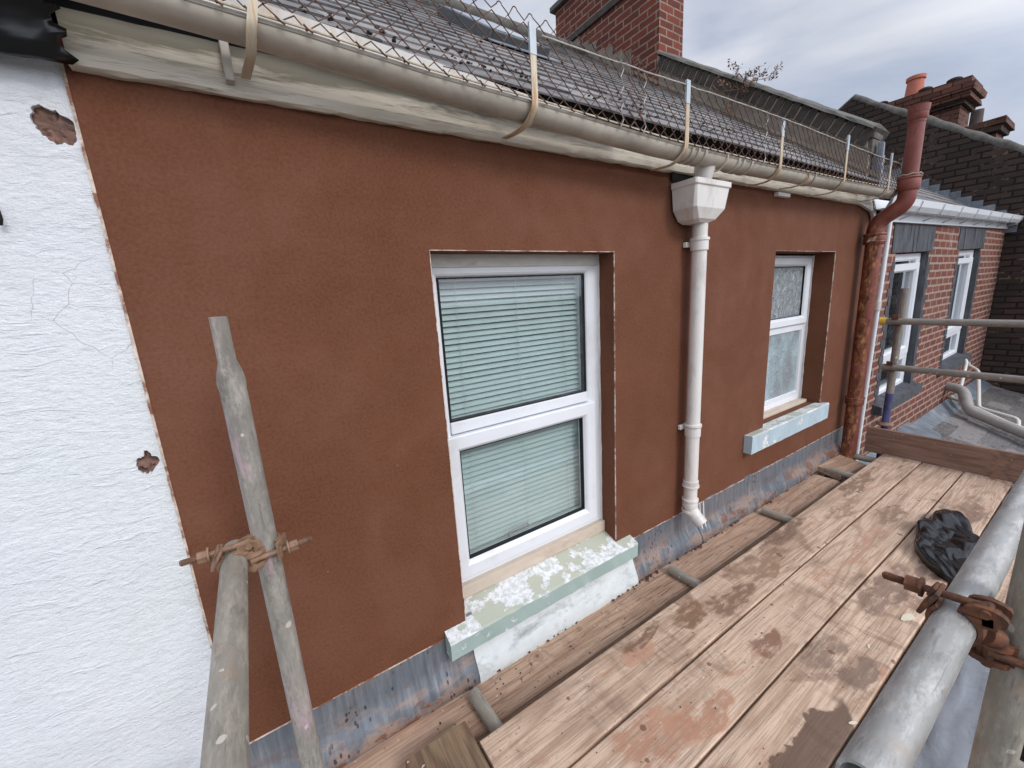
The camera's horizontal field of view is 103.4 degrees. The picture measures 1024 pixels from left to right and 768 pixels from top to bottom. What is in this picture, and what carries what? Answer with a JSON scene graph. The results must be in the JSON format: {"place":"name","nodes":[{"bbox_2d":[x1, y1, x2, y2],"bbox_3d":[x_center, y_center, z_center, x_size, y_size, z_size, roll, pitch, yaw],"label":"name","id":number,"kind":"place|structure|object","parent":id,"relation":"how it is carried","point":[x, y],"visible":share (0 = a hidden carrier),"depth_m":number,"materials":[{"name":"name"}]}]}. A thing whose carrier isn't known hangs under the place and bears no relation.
{"place":"outdoors","nodes":[
{"label":"outdoors","id":0,"kind":"place"},
{"bbox_2d":[478,479,845,762],"bbox_3d":[1.060,1.047,2.078,3.600,0.039,0.229,-11,14,-31],"label":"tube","id":1,"kind":"object","parent":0,"point":[842,480],"visible":0.01,"depth_m":3.03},
{"bbox_2d":[343,474,839,767],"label":"scaffold board","id":2,"kind":"object","parent":1,"relation":"on","point":[596,634],"visible":0.86,"depth_m":1.75,"materials":[{"name":"brown wood"}]},
{"bbox_2d":[405,721,489,767],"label":"scaffold board","id":3,"kind":"object","parent":2,"relation":"on","point":[457,746],"visible":1,"depth_m":1.27,"materials":[{"name":"brown wood"}]},
{"bbox_2d":[468,687,502,732],"bbox_3d":[0.261,1.259,0.944,0.050,0.048,1.411,-12,15,-33],"label":"scaffold tube","id":4,"kind":"object","parent":2,"relation":"on","point":[491,720],"visible":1,"depth_m":1.43,"materials":[{"name":"grey metal"}]},
{"bbox_2d":[698,472,1012,767],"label":"scaffold board","id":5,"kind":"object","parent":4,"relation":"on","point":[804,710],"visible":0.81,"depth_m":1.46,"materials":[{"name":"brown wood"}]},
{"bbox_2d":[901,613,914,620],"bbox_3d":[1.623,0.958,1.660,0.081,0.002,0.030,-4,11,-18],"label":"paint flake","id":6,"kind":"object","parent":5,"relation":"on","point":[907,617],"visible":1,"depth_m":1.66,"materials":[{"name":"beige paint"}]},
{"bbox_2d":[914,509,979,583],"bbox_3d":[2.235,0.794,2.075,0.238,0.074,0.757,8,17,44],"label":"bin bag","id":7,"kind":"object","parent":5,"relation":"on","point":[945,541],"visible":0.85,"depth_m":2.03,"materials":[{"name":"black plastic"}]},
{"bbox_2d":[439,471,839,724],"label":"mortar crumbs","id":8,"kind":"object","parent":2,"relation":"on","point":[647,579],"visible":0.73,"depth_m":2.08,"materials":[{"name":"concrete"}]},
{"bbox_2d":[760,507,792,522],"bbox_3d":[2.019,0.914,2.040,0.050,0.048,1.411,-12,15,-33],"label":"scaffold tube","id":9,"kind":"object","parent":2,"relation":"on","point":[781,517],"visible":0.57,"depth_m":2.53,"materials":[{"name":"grey metal"}]},
{"bbox_2d":[479,454,920,767],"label":"scaffold board","id":10,"kind":"object","parent":9,"relation":"on","point":[642,665],"visible":0.92,"depth_m":1.61,"materials":[{"name":"brown wood"}]},
{"bbox_2d":[864,426,1023,483],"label":"toe board","id":11,"kind":"object","parent":10,"relation":"on","point":[988,462],"visible":1,"depth_m":2.89,"materials":[{"name":"brown wood"}]},
{"bbox_2d":[876,420,893,426],"bbox_3d":[2.980,0.314,3.232,0.109,0.023,0.109,-11,14,-31],"label":"base ring","id":12,"kind":"object","parent":11,"relation":"on","point":[881,423],"visible":0.91,"depth_m":3.20,"materials":[{"name":"brown metal"}]},
{"bbox_2d":[876,393,893,457],"bbox_3d":[2.994,0.478,3.271,0.048,0.829,0.048,-9,13,-32],"label":"scaffold tube","id":13,"kind":"object","parent":12,"relation":"on","point":[887,407],"visible":0.37,"depth_m":3.20,"materials":[{"name":"blue paint"}]},
{"bbox_2d":[886,288,908,393],"bbox_3d":[2.958,-0.322,3.106,0.048,0.805,0.048,-10,14,-32],"label":"scaffold tube","id":14,"kind":"object","parent":13,"relation":"on","point":[898,331],"visible":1,"depth_m":3.09,"materials":[{"name":"grey metal"}]},
{"bbox_2d":[881,363,1023,383],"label":"scaffold tube","id":15,"kind":"object","parent":14,"relation":"attached to","point":[971,374],"visible":1,"depth_m":2.81,"materials":[{"name":"grey metal"}]},
{"bbox_2d":[885,361,896,371],"bbox_3d":[2.931,-0.140,3.126,0.095,0.083,0.052,-11,14,-31],"label":"scaffold coupler","id":16,"kind":"object","parent":15,"relation":"attached to","point":[890,363],"visible":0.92,"depth_m":3.10,"materials":[{"name":"metal"}]},
{"bbox_2d":[885,318,1023,327],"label":"scaffold tube","id":17,"kind":"object","parent":14,"relation":"attached to","point":[967,322],"visible":1,"depth_m":2.77,"materials":[{"name":"grey metal"}]},
{"bbox_2d":[879,317,885,324],"bbox_3d":[2.854,-0.484,3.107,0.053,0.054,0.038,-11,14,-31],"label":"end cap","id":18,"kind":"object","parent":17,"relation":"attached to","point":[882,321],"visible":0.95,"depth_m":3.10,"materials":[{"name":"yellow plastic"}]},
{"bbox_2d":[890,315,901,325],"bbox_3d":[2.907,-0.483,3.056,0.095,0.083,0.052,-11,14,-31],"label":"scaffold coupler","id":19,"kind":"object","parent":17,"relation":"attached to","point":[895,317],"visible":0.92,"depth_m":3.03,"materials":[{"name":"metal"}]},
{"bbox_2d":[571,463,962,767],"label":"scaffold board","id":20,"kind":"object","parent":9,"relation":"on","point":[799,609],"visible":0.91,"depth_m":1.57,"materials":[{"name":"brown wood"}]},
{"bbox_2d":[562,465,993,767],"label":"mortar droppings","id":21,"kind":"object","parent":20,"relation":"on","point":[762,632],"visible":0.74,"depth_m":1.63,"materials":[{"name":"concrete"}]},
{"bbox_2d":[833,521,1015,767],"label":"scaffold board","id":22,"kind":"object","parent":9,"relation":"on","point":[1001,595],"visible":0.1,"depth_m":1.79,"materials":[{"name":"brown wood"}]},
{"bbox_2d":[913,655,989,767],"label":"plastic sheet","id":23,"kind":"object","parent":22,"relation":"on","point":[949,742],"visible":0.24,"depth_m":1.25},
{"bbox_2d":[667,565,1023,767],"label":"scaffold tube","id":24,"kind":"object","parent":2,"relation":"on","point":[684,577],"visible":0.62,"depth_m":2.03,"materials":[{"name":"grey metal"}]},
{"bbox_3d":[-0.212,1.356,0.719,0.048,0.048,1.325,-11,14,-31],"label":"scaffold tube","id":25,"kind":"object","parent":2,"relation":"on","visible":0},
{"bbox_2d":[208,316,323,767],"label":"scaffold tube","id":26,"kind":"object","parent":25,"relation":"on","point":[233,391],"visible":1,"depth_m":0.89,"materials":[{"name":"grey metal"}]},
{"bbox_2d":[179,532,311,573],"bbox_3d":[-0.575,0.363,0.890,0.236,0.081,0.083,-11,14,-31],"label":"scaffold coupler","id":27,"kind":"object","parent":26,"relation":"attached to","point":[252,550],"visible":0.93,"depth_m":0.86,"materials":[{"name":"brown metal"}]},
{"bbox_2d":[200,539,249,767],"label":"scaffold tube","id":28,"kind":"object","parent":27,"relation":"attached to","point":[225,743],"visible":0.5,"depth_m":0.57,"materials":[{"name":"grey metal"}]},
{"bbox_2d":[818,454,865,479],"bbox_3d":[2.586,0.651,3.194,0.411,0.037,0.192,-8,22,-28],"label":"scaffold board","id":29,"kind":"object","parent":1,"relation":"on","point":[842,462],"visible":0.73,"depth_m":3.17,"materials":[{"name":"brown wood"}]},
{"bbox_2d":[825,467,997,516],"bbox_3d":[2.823,0.757,2.541,0.050,0.048,1.411,-12,15,-33],"label":"scaffold tube","id":30,"kind":"object","parent":29,"relation":"on","point":[844,474],"visible":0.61,"depth_m":3.02,"materials":[{"name":"grey metal"}]},
{"bbox_2d":[459,0,1023,144],"label":"sky","id":31,"kind":"structure","parent":0,"point":[830,52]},
{"bbox_2d":[832,729,856,767],"bbox_3d":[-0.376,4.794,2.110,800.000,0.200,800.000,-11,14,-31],"label":"ground","id":32,"kind":"structure","parent":0,"point":[845,746],"depth_m":4.41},
{"bbox_2d":[0,18,211,767],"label":"white house","id":33,"kind":"structure","parent":32,"relation":"on","point":[105,654],"depth_m":0.91,"materials":[{"name":"paint"}]},
{"bbox_2d":[51,0,896,767],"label":"terraced house","id":34,"kind":"structure","parent":32,"relation":"on","point":[313,218],"depth_m":1.35,"materials":[{"name":"painted render"},{"name":"slate"},{"name":"red brick"}]},
{"bbox_2d":[0,0,78,64],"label":"black polythene","id":35,"kind":"object","parent":34,"relation":"attached to","point":[29,29],"visible":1,"depth_m":0.74,"materials":[{"name":"black plastic"}]},
{"bbox_2d":[437,4,559,62],"bbox_3d":[-0.122,-2.270,2.624,0.500,0.565,0.763,-11,14,-31],"label":"roof window","id":36,"kind":"structure","parent":34,"relation":"in","point":[446,11],"depth_m":2.45,"materials":[{"name":"clear glass"}]},
{"bbox_2d":[439,276,579,553],"bbox_3d":[0.028,0.116,1.732,0.707,1.129,0.028,-11,14,-31],"label":"venetian blind","id":37,"kind":"object","parent":34,"relation":"attached to","point":[532,479],"visible":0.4,"depth_m":1.72,"materials":[{"name":"white plastic"}]},
{"bbox_2d":[430,254,604,598],"bbox_3d":[0.057,0.146,1.715,0.838,1.336,0.094,-11,14,-31],"label":"window","id":38,"kind":"structure","parent":34,"relation":"in","point":[481,569],"depth_m":1.72,"materials":[{"name":"white plastic"}]},
{"bbox_2d":[209,0,902,201],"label":"wire guard","id":39,"kind":"object","parent":34,"relation":"attached to","point":[251,10],"visible":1,"depth_m":1.29,"materials":[{"name":"grey metal"}]},
{"bbox_2d":[302,7,830,165],"bbox_3d":[0.629,-1.565,2.192,3.313,0.658,0.910,-11,14,-31],"label":"roof moss","id":40,"kind":"object","parent":34,"relation":"on","point":[369,32],"visible":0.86,"depth_m":1.46,"materials":[{"name":"green plant"}]},
{"bbox_2d":[702,59,782,116],"bbox_3d":[2.066,-2.683,3.648,0.660,0.562,0.288,7,16,41],"label":"dead weed","id":41,"kind":"object","parent":34,"relation":"on","point":[722,84],"visible":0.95,"depth_m":3.65,"materials":[{"name":"brown plant"}]},
{"bbox_2d":[763,256,814,418],"bbox_3d":[1.883,-0.324,2.873,0.853,1.126,0.125,-11,14,-31],"label":"window","id":42,"kind":"structure","parent":34,"relation":"in","point":[792,284],"depth_m":2.94,"materials":[{"name":"white plastic"}]},
{"bbox_2d":[841,102,931,479],"bbox_3d":[2.800,0.220,3.207,0.148,4.283,0.283,-14,16,-41],"label":"soil pipe","id":43,"kind":"object","parent":34,"relation":"attached to","point":[909,179],"visible":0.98,"depth_m":3.00,"materials":[{"name":"red metal"}]},
{"bbox_2d":[834,165,1023,479],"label":"brick house","id":44,"kind":"structure","parent":32,"relation":"on","point":[944,253],"depth_m":4.36,"materials":[{"name":"red brick"}]},
{"bbox_2d":[855,221,892,460],"bbox_3d":[3.045,-0.039,3.467,0.143,2.651,0.044,-11,14,-31],"label":"downpipe","id":45,"kind":"object","parent":44,"relation":"attached to","point":[878,302],"visible":0.59,"depth_m":3.37,"materials":[{"name":"white plastic"}]},
{"bbox_2d":[878,253,920,394],"bbox_3d":[3.719,-0.579,3.982,0.920,1.355,0.134,-11,14,-31],"label":"window","id":46,"kind":"structure","parent":44,"relation":"in","point":[907,266],"depth_m":4.00,"materials":[{"name":"white plastic"}]},
{"bbox_2d":[943,250,973,359],"bbox_3d":[5.495,-0.974,5.081,0.970,1.356,0.134,-11,14,-31],"label":"window","id":47,"kind":"structure","parent":44,"relation":"in","point":[965,261],"depth_m":5.16,"materials":[{"name":"white plastic"}]},
{"bbox_2d":[958,359,967,405],"bbox_3d":[5.773,-0.044,5.174,0.093,0.565,0.514,6,16,38],"label":"waste pipe","id":48,"kind":"object","parent":44,"relation":"attached to","point":[965,366],"visible":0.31,"depth_m":5.20,"materials":[{"name":"white plastic"}]},
{"bbox_2d":[945,382,1023,438],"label":"waste pipe","id":49,"kind":"object","parent":44,"relation":"attached to","point":[969,408],"visible":1,"depth_m":4.72,"materials":[{"name":"grey plastic"}]},
{"bbox_2d":[838,94,1023,393],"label":"gable wall","id":50,"kind":"structure","parent":32,"relation":"on","point":[980,165],"depth_m":5.90,"materials":[{"name":"brick"}]},
{"bbox_2d":[881,73,987,126],"bbox_3d":[7.035,-4.079,6.989,0.899,2.170,1.550,-11,14,-31],"label":"chimney stack","id":51,"kind":"object","parent":50,"relation":"on","point":[957,100],"visible":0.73,"depth_m":6.43,"materials":[{"name":"brick"}]},
{"bbox_2d":[964,115,1014,138],"bbox_3d":[7.334,-3.373,6.333,0.701,1.233,0.473,-11,14,-31],"label":"chimney stack","id":52,"kind":"object","parent":51,"relation":"attached to","point":[1001,126],"visible":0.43,"depth_m":6.01,"materials":[{"name":"brick"}]},
{"bbox_2d":[857,379,1023,761],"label":"lean to","id":53,"kind":"object","parent":32,"relation":"on","point":[949,419],"visible":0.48,"depth_m":4.67,"materials":[{"name":"metal"}]},
{"bbox_2d":[948,395,1023,426],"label":"waste pipe","id":54,"kind":"object","parent":53,"relation":"on","point":[951,397],"visible":0.34,"depth_m":4.89,"materials":[{"name":"white plastic"}]},
{"bbox_2d":[968,362,1020,424],"bbox_3d":[6.066,0.107,5.197,0.233,0.584,1.220,2,14,26],"label":"waste pipe","id":55,"kind":"object","parent":53,"relation":"on","point":[978,399],"visible":0.76,"depth_m":5.13,"materials":[{"name":"white plastic"}]},
{"bbox_2d":[967,523,1023,767],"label":"scaffold tube","id":56,"kind":"object","parent":32,"relation":"on","point":[998,741],"depth_m":0.64,"materials":[{"name":"grey metal"}]},
{"bbox_2d":[882,571,1023,670],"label":"scaffold coupler","id":57,"kind":"object","parent":56,"relation":"attached to","point":[989,618],"visible":0.91,"depth_m":0.61,"materials":[{"name":"metal"}]},
{"bbox_2d":[836,470,1023,767],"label":"scaffold tube","id":58,"kind":"object","parent":57,"relation":"attached to","point":[894,729],"visible":1,"depth_m":0.53,"materials":[{"name":"grey metal"}]},
{"bbox_2d":[854,454,1011,493],"bbox_3d":[3.191,0.684,2.771,0.050,0.048,1.411,-12,15,-33],"label":"scaffold tube","id":59,"kind":"object","parent":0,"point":[869,459],"visible":0.16,"depth_m":3.24,"materials":[{"name":"grey metal"}]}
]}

